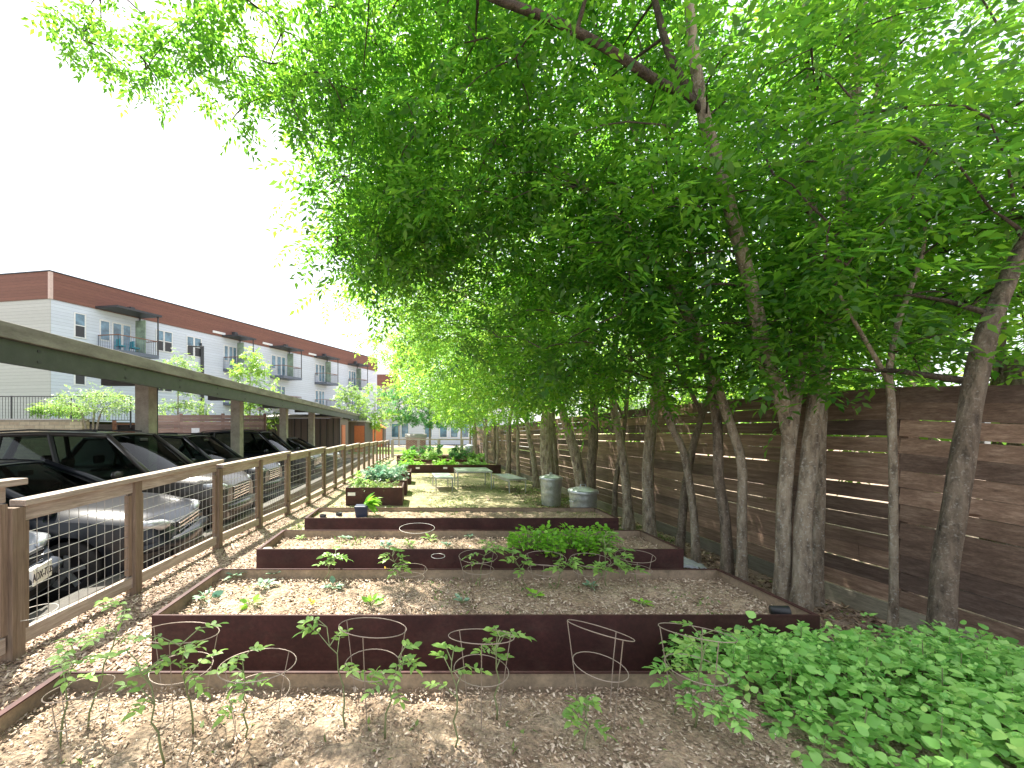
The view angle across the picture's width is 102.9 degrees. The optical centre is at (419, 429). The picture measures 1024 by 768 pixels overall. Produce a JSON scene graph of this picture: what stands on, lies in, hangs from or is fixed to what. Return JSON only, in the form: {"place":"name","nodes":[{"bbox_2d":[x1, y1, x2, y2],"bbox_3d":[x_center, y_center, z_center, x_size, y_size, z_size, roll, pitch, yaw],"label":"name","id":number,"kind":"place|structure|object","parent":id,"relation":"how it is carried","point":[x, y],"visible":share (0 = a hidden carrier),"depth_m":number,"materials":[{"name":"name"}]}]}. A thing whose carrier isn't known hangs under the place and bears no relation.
{"place":"outdoors","nodes":[
{"label":"outdoors","id":0,"kind":"place"},
{"bbox_2d":[90,421,132,423],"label":"terrace","id":1,"kind":"structure","parent":0,"point":[107,422],"depth_m":21.33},
{"bbox_2d":[0,396,131,427],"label":"metal railing","id":2,"kind":"object","parent":1,"relation":"on","point":[11,408],"visible":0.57,"depth_m":18.80,"materials":[{"name":"black metal"}]},
{"bbox_2d":[156,348,215,421],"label":"tree","id":3,"kind":"object","parent":1,"relation":"on","point":[179,404],"visible":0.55,"depth_m":24.00,"materials":[{"name":"green plant"}]},
{"bbox_2d":[378,400,515,444],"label":"pale house","id":4,"kind":"structure","parent":0,"point":[392,432],"depth_m":48.00,"materials":[{"name":"white paint"}]},
{"bbox_2d":[0,433,1023,710],"bbox_3d":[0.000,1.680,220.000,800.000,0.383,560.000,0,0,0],"label":"ground","id":5,"kind":"structure","parent":0,"point":[208,573],"depth_m":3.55,"materials":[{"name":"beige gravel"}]},
{"bbox_2d":[41,381,134,428],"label":"tree","id":6,"kind":"object","parent":5,"relation":"on","point":[100,396],"visible":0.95,"depth_m":17.83,"materials":[{"name":"green plant"}]},
{"bbox_2d":[0,501,294,670],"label":"wood chips","id":7,"kind":"object","parent":5,"relation":"on","point":[74,622],"visible":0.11,"depth_m":3.08,"materials":[{"name":"beige wood"}]},
{"bbox_2d":[0,270,377,431],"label":"apartment building","id":8,"kind":"structure","parent":5,"relation":"on","point":[75,308],"depth_m":30.79,"materials":[{"name":"white paint"}]},
{"bbox_2d":[74,312,85,338],"bbox_3d":[-23.056,-7.075,27.123,0.066,1.690,0.688,0,0,29],"label":"window","id":9,"kind":"structure","parent":8,"relation":"in","point":[79,318],"depth_m":27.10,"materials":[{"name":"metal"}]},
{"bbox_2d":[29,458,356,612],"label":"parking lot","id":10,"kind":"structure","parent":5,"relation":"on","point":[42,599],"depth_m":10.98,"materials":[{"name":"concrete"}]},
{"bbox_2d":[0,419,90,432],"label":"stone wall","id":11,"kind":"structure","parent":10,"relation":"on","point":[54,424],"depth_m":18.00,"materials":[{"name":"stone"}]},
{"bbox_2d":[29,531,62,599],"bbox_3d":[-5.686,1.130,2.776,4.875,1.446,2.050,0,0,-20],"label":"parked car","id":12,"kind":"object","parent":10,"relation":"on","point":[43,562],"visible":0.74,"depth_m":3.85,"materials":[{"name":"silver metal"}]},
{"bbox_2d":[0,459,208,600],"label":"parked car","id":13,"kind":"object","parent":10,"relation":"on","point":[45,476],"visible":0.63,"depth_m":4.57,"materials":[{"name":"silver paint"}]},
{"bbox_2d":[0,429,254,526],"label":"parked car","id":14,"kind":"object","parent":10,"relation":"on","point":[106,455],"visible":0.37,"depth_m":6.57,"materials":[{"name":"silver paint"}]},
{"bbox_2d":[0,320,367,457],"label":"carport","id":15,"kind":"object","parent":10,"relation":"on","point":[23,346],"visible":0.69,"depth_m":7.81,"materials":[{"name":"green metal"}]},
{"bbox_2d":[158,413,266,432],"bbox_3d":[-10.400,0.535,19.059,6.120,2.650,0.142,0,0,0],"label":"slat fence","id":16,"kind":"object","parent":10,"relation":"on","point":[172,423],"visible":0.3,"depth_m":19.00,"materials":[{"name":"brown wood"}]},
{"bbox_2d":[158,432,283,493],"bbox_3d":[-6.024,0.959,10.181,4.846,1.788,2.214,0,0,-3],"label":"parked car","id":17,"kind":"object","parent":10,"relation":"on","point":[197,448],"visible":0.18,"depth_m":9.74,"materials":[{"name":"grey paint"}]},
{"bbox_2d":[224,346,281,429],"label":"tree","id":18,"kind":"object","parent":10,"relation":"on","point":[257,374],"visible":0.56,"depth_m":24.75,"materials":[{"name":"green plant"}]},
{"bbox_2d":[192,430,321,483],"bbox_3d":[-5.976,0.919,14.521,4.846,1.868,2.214,0,0,-2],"label":"parked car","id":19,"kind":"object","parent":10,"relation":"on","point":[257,443],"visible":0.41,"depth_m":13.78,"materials":[{"name":"black paint"}]},
{"bbox_2d":[262,414,347,456],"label":"storage shed","id":20,"kind":"structure","parent":10,"relation":"on","point":[331,431],"depth_m":26.00,"materials":[{"name":"brown wood"}]},
{"bbox_2d":[286,437,341,467],"bbox_3d":[-6.027,1.090,18.200,4.846,1.526,2.214,0,0,0],"label":"parked car","id":21,"kind":"object","parent":10,"relation":"on","point":[296,443],"visible":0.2,"depth_m":17.48,"materials":[{"name":"grey paint"}]},
{"bbox_2d":[0,440,389,662],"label":"wire fence","id":22,"kind":"object","parent":5,"relation":"on","point":[17,633],"visible":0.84,"depth_m":3.58,"materials":[{"name":"brown wood"}]},
{"bbox_2d":[29,454,370,623],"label":"kerb","id":23,"kind":"structure","parent":5,"relation":"on","point":[100,585],"depth_m":6.59,"materials":[{"name":"beige concrete"}]},
{"bbox_2d":[330,382,369,419],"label":"tree","id":24,"kind":"object","parent":5,"relation":"on","point":[355,395],"visible":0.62,"depth_m":32.69,"materials":[{"name":"green plant"}]},
{"bbox_2d":[348,420,371,451],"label":"storage shed","id":25,"kind":"structure","parent":5,"relation":"on","point":[360,431],"depth_m":32.00,"materials":[{"name":"brown metal"}]},
{"bbox_2d":[381,376,456,453],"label":"tree","id":26,"kind":"object","parent":5,"relation":"on","point":[410,417],"visible":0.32,"depth_m":28.49,"materials":[{"name":"green plant"}]},
{"bbox_2d":[304,508,618,529],"bbox_3d":[0.515,1.338,5.285,3.890,0.499,0.670,0,0,0],"label":"raised bed","id":27,"kind":"object","parent":5,"relation":"on","point":[475,519],"visible":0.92,"depth_m":4.95,"materials":[{"name":"metal"}]},
{"bbox_2d":[354,493,382,517],"bbox_3d":[-0.666,0.987,5.274,0.367,0.341,0.323,0,0,0],"label":"plant pot","id":28,"kind":"object","parent":27,"relation":"on","point":[362,510],"visible":0.91,"depth_m":5.17,"materials":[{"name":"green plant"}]},
{"bbox_2d":[256,530,683,568],"bbox_3d":[0.455,1.332,3.990,3.890,0.496,0.700,0,0,0],"label":"raised bed","id":29,"kind":"object","parent":5,"relation":"on","point":[669,556],"visible":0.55,"depth_m":3.64,"materials":[{"name":"metal"}]},
{"bbox_2d":[274,536,663,548],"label":"straw bits","id":30,"kind":"object","parent":29,"relation":"on","point":[461,547],"visible":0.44,"depth_m":4.06,"materials":[{"name":"beige plant"}]},
{"bbox_2d":[504,524,547,554],"bbox_3d":[1.016,1.027,3.799,0.416,0.265,0.420,0,0,0],"label":"lettuce","id":31,"kind":"object","parent":29,"relation":"on","point":[530,542],"visible":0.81,"depth_m":3.77,"materials":[{"name":"green plant"}]},
{"bbox_2d":[539,530,566,557],"bbox_3d":[1.217,1.035,3.651,0.262,0.249,0.275,0,0,40],"label":"lettuce","id":32,"kind":"object","parent":29,"relation":"on","point":[559,548],"visible":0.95,"depth_m":3.62,"materials":[{"name":"green plant"}]},
{"bbox_2d":[552,522,594,552],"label":"bushy plant","id":33,"kind":"object","parent":29,"relation":"on","point":[569,538],"visible":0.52,"depth_m":3.80,"materials":[{"name":"green plant"}]},
{"bbox_2d":[572,526,600,556],"bbox_3d":[1.522,1.025,3.677,0.258,0.269,0.262,0,0,0],"label":"lettuce","id":34,"kind":"object","parent":29,"relation":"on","point":[590,538],"visible":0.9,"depth_m":3.65,"materials":[{"name":"green plant"}]},
{"bbox_2d":[587,522,615,548],"bbox_3d":[1.747,1.032,3.896,0.316,0.256,0.317,0,0,0],"label":"lettuce","id":35,"kind":"object","parent":29,"relation":"on","point":[601,534],"visible":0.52,"depth_m":3.86,"materials":[{"name":"green plant"}]},
{"bbox_2d":[268,455,675,541],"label":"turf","id":36,"kind":"structure","parent":5,"relation":"on","point":[498,499],"depth_m":9.88,"materials":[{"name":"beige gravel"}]},
{"bbox_2d":[346,482,403,505],"bbox_3d":[-0.975,1.462,8.921,1.210,0.477,0.857,0,0,0],"label":"raised bed","id":37,"kind":"object","parent":36,"relation":"on","point":[394,496],"visible":0.65,"depth_m":8.50,"materials":[{"name":"metal"}]},
{"bbox_2d":[360,476,407,494],"bbox_3d":[-0.915,1.485,10.350,1.170,0.462,0.900,0,0,0],"label":"raised bed","id":38,"kind":"object","parent":36,"relation":"on","point":[405,481],"visible":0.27,"depth_m":9.90,"materials":[{"name":"metal"}]},
{"bbox_2d":[361,464,404,480],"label":"bushy plant","id":39,"kind":"object","parent":38,"relation":"on","point":[381,473],"visible":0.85,"depth_m":10.20,"materials":[{"name":"green plant"}]},
{"bbox_2d":[371,297,497,462],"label":"garden tree","id":40,"kind":"object","parent":36,"relation":"on","point":[494,440],"visible":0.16,"depth_m":17.61,"materials":[{"name":"green plant"}]},
{"bbox_2d":[387,322,488,462],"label":"garden tree","id":41,"kind":"object","parent":36,"relation":"on","point":[486,442],"visible":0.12,"depth_m":18.85,"materials":[{"name":"green plant"}]},
{"bbox_2d":[366,303,512,464],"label":"garden tree","id":42,"kind":"object","parent":36,"relation":"on","point":[497,441],"visible":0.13,"depth_m":16.40,"materials":[{"name":"green plant"}]},
{"bbox_2d":[389,332,496,457],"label":"garden tree","id":43,"kind":"object","parent":36,"relation":"on","point":[475,440],"visible":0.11,"depth_m":21.76,"materials":[{"name":"green plant"}]},
{"bbox_2d":[373,294,514,473],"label":"garden tree","id":44,"kind":"object","parent":36,"relation":"on","point":[460,421],"visible":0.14,"depth_m":15.51,"materials":[{"name":"green plant"}]},
{"bbox_2d":[368,279,520,473],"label":"garden tree","id":45,"kind":"object","parent":36,"relation":"on","point":[509,445],"visible":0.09,"depth_m":14.31,"materials":[{"name":"green plant"}]},
{"bbox_2d":[366,261,539,487],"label":"garden tree","id":46,"kind":"object","parent":36,"relation":"on","point":[536,484],"visible":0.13,"depth_m":11.86,"materials":[{"name":"green plant"}]},
{"bbox_2d":[405,463,500,473],"bbox_3d":[1.260,1.612,16.497,3.960,0.436,1.007,0,0,0],"label":"raised bed","id":47,"kind":"object","parent":36,"relation":"on","point":[434,468],"visible":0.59,"depth_m":16.00,"materials":[{"name":"metal"}]},
{"bbox_2d":[341,223,576,475],"bbox_3d":[1.203,-2.136,10.803,6.766,7.808,3.427,0,0,0],"label":"garden tree","id":48,"kind":"object","parent":36,"relation":"on","point":[555,458],"visible":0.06,"depth_m":10.24,"materials":[{"name":"green plant"}]},
{"bbox_2d":[381,271,537,481],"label":"garden tree","id":49,"kind":"object","parent":36,"relation":"on","point":[517,448],"visible":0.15,"depth_m":13.17,"materials":[{"name":"green plant"}]},
{"bbox_2d":[322,153,597,488],"bbox_3d":[0.816,-1.985,8.036,5.424,7.437,2.776,0,0,0],"label":"garden tree","id":50,"kind":"object","parent":36,"relation":"on","point":[591,457],"visible":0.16,"depth_m":7.86,"materials":[{"name":"green plant"}]},
{"bbox_2d":[371,211,587,475],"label":"garden tree","id":51,"kind":"object","parent":36,"relation":"on","point":[546,451],"visible":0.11,"depth_m":9.81,"materials":[{"name":"green plant"}]},
{"bbox_2d":[341,177,620,486],"bbox_3d":[1.169,-1.747,8.271,5.817,6.982,3.083,0,0,0],"label":"garden tree","id":52,"kind":"object","parent":36,"relation":"on","point":[577,462],"visible":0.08,"depth_m":8.05,"materials":[{"name":"green plant"}]},
{"bbox_2d":[295,93,675,529],"bbox_3d":[1.035,-1.911,6.655,5.861,7.191,3.032,0,0,11],"label":"garden tree","id":53,"kind":"object","parent":36,"relation":"on","point":[628,521],"visible":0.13,"depth_m":6.30,"materials":[{"name":"green plant"}]},
{"bbox_2d":[351,138,650,516],"bbox_3d":[1.244,-1.786,7.169,5.487,6.980,2.695,0,0,0],"label":"garden tree","id":54,"kind":"object","parent":36,"relation":"on","point":[614,512],"visible":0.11,"depth_m":6.88,"materials":[{"name":"green plant"}]},
{"bbox_2d":[304,24,706,536],"bbox_3d":[1.250,-2.035,6.033,5.845,7.421,3.088,0,0,0],"label":"garden tree","id":55,"kind":"object","parent":36,"relation":"on","point":[649,516],"visible":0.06,"depth_m":5.74,"materials":[{"name":"green plant"}]},
{"bbox_2d":[539,472,562,506],"bbox_3d":[2.817,1.264,8.600,0.482,0.718,0.482,0,0,-11],"label":"dustbin","id":56,"kind":"object","parent":36,"relation":"on","point":[551,484],"visible":0.99,"depth_m":8.43,"materials":[{"name":"metal"}]},
{"bbox_2d":[568,484,598,507],"bbox_3d":[2.914,1.274,7.150,0.515,0.618,0.515,0,0,19],"label":"dustbin","id":57,"kind":"object","parent":36,"relation":"on","point":[580,496],"visible":0.73,"depth_m":6.97,"materials":[{"name":"metal"}]},
{"bbox_2d":[152,569,819,670],"bbox_3d":[0.385,1.332,2.735,3.910,0.496,0.790,0,0,0],"label":"raised bed","id":58,"kind":"object","parent":5,"relation":"on","point":[548,648],"visible":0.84,"depth_m":2.34,"materials":[{"name":"metal"}]},
{"bbox_2d":[378,547,411,585],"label":"tomato plant","id":59,"kind":"object","parent":58,"relation":"on","point":[402,560],"visible":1,"depth_m":2.89,"materials":[{"name":"green plant"}]},
{"bbox_2d":[173,577,771,613],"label":"straw bits","id":60,"kind":"object","parent":58,"relation":"on","point":[476,604],"visible":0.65,"depth_m":2.74,"materials":[{"name":"beige plant"}]},
{"bbox_2d":[462,540,510,585],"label":"tomato plant","id":61,"kind":"object","parent":58,"relation":"on","point":[487,549],"visible":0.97,"depth_m":2.92,"materials":[{"name":"green plant"}]},
{"bbox_2d":[542,557,583,588],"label":"tomato plant","id":62,"kind":"object","parent":58,"relation":"on","point":[575,563],"visible":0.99,"depth_m":2.82,"materials":[{"name":"green plant"}]},
{"bbox_2d":[586,560,627,589],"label":"tomato plant","id":63,"kind":"object","parent":58,"relation":"on","point":[596,571],"visible":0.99,"depth_m":2.81,"materials":[{"name":"green plant"}]},
{"bbox_2d":[0,671,1023,767],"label":"raised bed","id":64,"kind":"object","parent":5,"relation":"on","point":[351,750],"visible":0.63,"depth_m":1.56,"materials":[{"name":"metal"}]},
{"bbox_2d":[45,633,107,747],"bbox_3d":[-1.261,0.947,1.480,0.182,0.423,0.372,0,0,-40],"label":"tomato plant","id":65,"kind":"object","parent":64,"relation":"on","point":[64,686],"visible":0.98,"depth_m":1.45,"materials":[{"name":"green plant"}]},
{"bbox_2d":[41,674,115,762],"bbox_3d":[-1.232,1.062,1.450,0.206,0.293,0.206,0,0,0],"label":"tomato cage","id":66,"kind":"object","parent":64,"relation":"on","point":[56,730],"visible":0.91,"depth_m":1.43,"materials":[{"name":"metal"}]},
{"bbox_2d":[81,597,139,729],"bbox_3d":[-1.240,0.915,1.617,0.179,0.486,0.287,0,0,-35],"label":"tomato plant","id":67,"kind":"object","parent":64,"relation":"on","point":[103,629],"visible":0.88,"depth_m":1.59,"materials":[{"name":"green plant"}]},
{"bbox_2d":[103,638,194,765],"bbox_3d":[-0.950,0.949,1.372,0.258,0.420,0.253,0,0,0],"label":"tomato plant","id":68,"kind":"object","parent":64,"relation":"on","point":[137,670],"visible":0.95,"depth_m":1.38,"materials":[{"name":"green plant"}]},
{"bbox_2d":[119,620,227,733],"bbox_3d":[-0.842,0.943,1.446,0.247,0.431,0.362,0,0,44],"label":"tomato plant","id":69,"kind":"object","parent":64,"relation":"on","point":[189,648],"visible":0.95,"depth_m":1.43,"materials":[{"name":"green plant"}]},
{"bbox_2d":[141,622,219,728],"bbox_3d":[-0.964,0.997,1.620,0.275,0.422,0.275,0,0,0],"label":"tomato cage","id":70,"kind":"object","parent":64,"relation":"on","point":[155,642],"visible":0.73,"depth_m":1.63,"materials":[{"name":"metal"}]},
{"bbox_2d":[205,642,272,737],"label":"tomato plant","id":71,"kind":"object","parent":64,"relation":"on","point":[231,661],"visible":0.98,"depth_m":1.48,"materials":[{"name":"green plant"}]},
{"bbox_2d":[216,648,296,744],"bbox_3d":[-0.628,1.048,1.550,0.288,0.321,0.289,0,0,0],"label":"tomato cage","id":72,"kind":"object","parent":64,"relation":"on","point":[227,681],"visible":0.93,"depth_m":1.53,"materials":[{"name":"metal"}]},
{"bbox_2d":[292,616,381,727],"bbox_3d":[-0.326,0.964,1.615,0.365,0.390,0.236,0,0,35],"label":"tomato plant","id":73,"kind":"object","parent":64,"relation":"on","point":[354,669],"visible":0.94,"depth_m":1.61,"materials":[{"name":"green plant"}]},
{"bbox_2d":[338,617,406,727],"bbox_3d":[-0.190,0.988,1.620,0.275,0.442,0.275,0,0,0],"label":"tomato cage","id":74,"kind":"object","parent":64,"relation":"on","point":[363,650],"visible":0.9,"depth_m":1.64,"materials":[{"name":"metal"}]},
{"bbox_2d":[360,639,426,739],"bbox_3d":[-0.093,0.986,1.488,0.240,0.344,0.256,0,0,0],"label":"tomato plant","id":75,"kind":"object","parent":64,"relation":"on","point":[409,658],"visible":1,"depth_m":1.46,"materials":[{"name":"green plant"}]},
{"bbox_2d":[421,642,492,747],"bbox_3d":[0.140,0.988,1.519,0.273,0.343,0.145,0,0,0],"label":"tomato plant","id":76,"kind":"object","parent":64,"relation":"on","point":[440,653],"visible":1,"depth_m":1.51,"materials":[{"name":"green plant"}]},
{"bbox_2d":[448,628,514,728],"bbox_3d":[0.247,1.002,1.620,0.268,0.413,0.267,0,0,0],"label":"tomato cage","id":77,"kind":"object","parent":64,"relation":"on","point":[509,641],"visible":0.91,"depth_m":1.63,"materials":[{"name":"metal"}]},
{"bbox_2d":[470,625,534,719],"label":"tomato plant","id":78,"kind":"object","parent":64,"relation":"on","point":[495,649],"visible":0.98,"depth_m":1.65,"materials":[{"name":"green plant"}]},
{"bbox_2d":[0,686,1021,767],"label":"straw bits","id":79,"kind":"object","parent":64,"relation":"on","point":[340,738],"visible":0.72,"depth_m":1.53,"materials":[{"name":"beige plant"}]},
{"bbox_2d":[562,693,619,749],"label":"tomato plant","id":80,"kind":"object","parent":64,"relation":"on","point":[580,707],"visible":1,"depth_m":1.49,"materials":[{"name":"green plant"}]},
{"bbox_2d":[567,619,634,730],"bbox_3d":[0.729,0.986,1.620,0.252,0.444,0.252,0,0,0],"label":"tomato cage","id":81,"kind":"object","parent":64,"relation":"on","point":[619,681],"visible":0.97,"depth_m":1.63,"materials":[{"name":"metal"}]},
{"bbox_2d":[642,649,691,698],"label":"tomato plant","id":82,"kind":"object","parent":64,"relation":"on","point":[656,669],"visible":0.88,"depth_m":1.72,"materials":[{"name":"green plant"}]},
{"bbox_2d":[672,672,720,718],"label":"tomato plant","id":83,"kind":"object","parent":64,"relation":"on","point":[688,700],"visible":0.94,"depth_m":1.56,"materials":[{"name":"green plant"}]},
{"bbox_2d":[658,622,737,732],"bbox_3d":[1.104,0.991,1.600,0.264,0.434,0.264,0,0,0],"label":"tomato cage","id":84,"kind":"object","parent":64,"relation":"on","point":[700,683],"visible":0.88,"depth_m":1.58,"materials":[{"name":"metal"}]},
{"bbox_2d":[664,620,750,727],"bbox_3d":[1.077,0.956,1.559,0.298,0.405,0.218,0,0,0],"label":"tomato plant","id":85,"kind":"object","parent":64,"relation":"on","point":[691,641],"visible":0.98,"depth_m":1.55,"materials":[{"name":"green plant"}]},
{"bbox_2d":[689,684,752,732],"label":"tomato plant","id":86,"kind":"object","parent":64,"relation":"on","point":[734,704],"visible":0.8,"depth_m":1.45,"materials":[{"name":"green plant"}]},
{"bbox_2d":[702,686,758,744],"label":"tomato plant","id":87,"kind":"object","parent":64,"relation":"on","point":[734,723],"visible":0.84,"depth_m":1.41,"materials":[{"name":"green plant"}]},
{"bbox_2d":[282,0,743,562],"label":"garden tree","id":88,"kind":"object","parent":5,"relation":"on","point":[694,526],"visible":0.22,"depth_m":4.82,"materials":[{"name":"green plant"}]},
{"bbox_2d":[20,0,1023,611],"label":"garden tree","id":89,"kind":"object","parent":5,"relation":"on","point":[798,578],"visible":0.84,"depth_m":3.60,"materials":[{"name":"green plant"}]},
{"bbox_2d":[281,0,777,554],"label":"garden tree","id":90,"kind":"object","parent":5,"relation":"on","point":[683,508],"visible":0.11,"depth_m":5.06,"materials":[{"name":"green plant"}]},
{"bbox_2d":[248,0,844,575],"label":"garden tree","id":91,"kind":"object","parent":5,"relation":"on","point":[726,558],"visible":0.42,"depth_m":4.09,"materials":[{"name":"green plant"}]},
{"bbox_2d":[287,0,808,581],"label":"garden tree","id":92,"kind":"object","parent":5,"relation":"on","point":[741,568],"visible":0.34,"depth_m":4.04,"materials":[{"name":"green plant"}]},
{"bbox_2d":[570,301,744,488],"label":"background tree","id":93,"kind":"object","parent":5,"relation":"on","point":[631,407],"visible":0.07,"depth_m":8.76,"materials":[{"name":"green plant"}]},
{"bbox_2d":[577,234,812,490],"bbox_3d":[6.440,-1.417,9.940,5.339,6.404,6.443,0,0,-15],"label":"background tree","id":94,"kind":"object","parent":5,"relation":"on","point":[679,355],"visible":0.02,"depth_m":9.18,"materials":[{"name":"green plant"}]},
{"bbox_2d":[472,385,1023,652],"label":"plank fence","id":95,"kind":"object","parent":5,"relation":"on","point":[991,582],"visible":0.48,"depth_m":3.56,"materials":[{"name":"wood"}]},
{"bbox_2d":[499,485,1023,669],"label":"leaf litter","id":96,"kind":"object","parent":5,"relation":"on","point":[829,614],"visible":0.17,"depth_m":3.63,"materials":[{"name":"brown plant"}]},
{"bbox_2d":[643,253,973,512],"bbox_3d":[5.615,-0.418,6.251,3.774,4.407,4.037,0,0,0],"label":"background tree","id":97,"kind":"object","parent":5,"relation":"on","point":[853,380],"depth_m":5.59,"materials":[{"name":"green plant"}]},
{"bbox_2d":[633,0,1023,642],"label":"garden tree","id":98,"kind":"object","parent":5,"relation":"on","point":[951,528],"visible":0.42,"depth_m":3.05,"materials":[{"name":"green plant"}]},
{"bbox_2d":[653,611,1023,767],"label":"leafy herb patch","id":99,"kind":"object","parent":5,"relation":"on","point":[987,693],"visible":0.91,"depth_m":1.61,"materials":[{"name":"green plant"}]},
{"bbox_2d":[664,2,1023,637],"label":"garden tree","id":100,"kind":"object","parent":5,"relation":"on","point":[899,134],"visible":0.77,"depth_m":2.73,"materials":[{"name":"green plant"}]},
{"bbox_2d":[677,69,1023,529],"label":"background tree","id":101,"kind":"object","parent":5,"relation":"on","point":[927,383],"visible":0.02,"depth_m":5.56,"materials":[{"name":"green plant"}]},
{"bbox_2d":[758,175,1023,547],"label":"background tree","id":102,"kind":"object","parent":5,"relation":"on","point":[1004,378],"visible":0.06,"depth_m":3.85,"materials":[{"name":"green plant"}]},
{"bbox_2d":[0,0,1023,423],"label":"sky","id":103,"kind":"structure","parent":0,"point":[128,203],"materials":[{"name":"white"}]},
{"bbox_2d":[348,448,676,453],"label":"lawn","id":104,"kind":"structure","parent":0,"point":[443,450],"depth_m":34.15,"materials":[{"name":"green plant"}]},
{"bbox_2d":[357,383,393,440],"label":"tree","id":105,"kind":"object","parent":104,"relation":"on","point":[373,415],"visible":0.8,"depth_m":35.60,"materials":[{"name":"green plant"}]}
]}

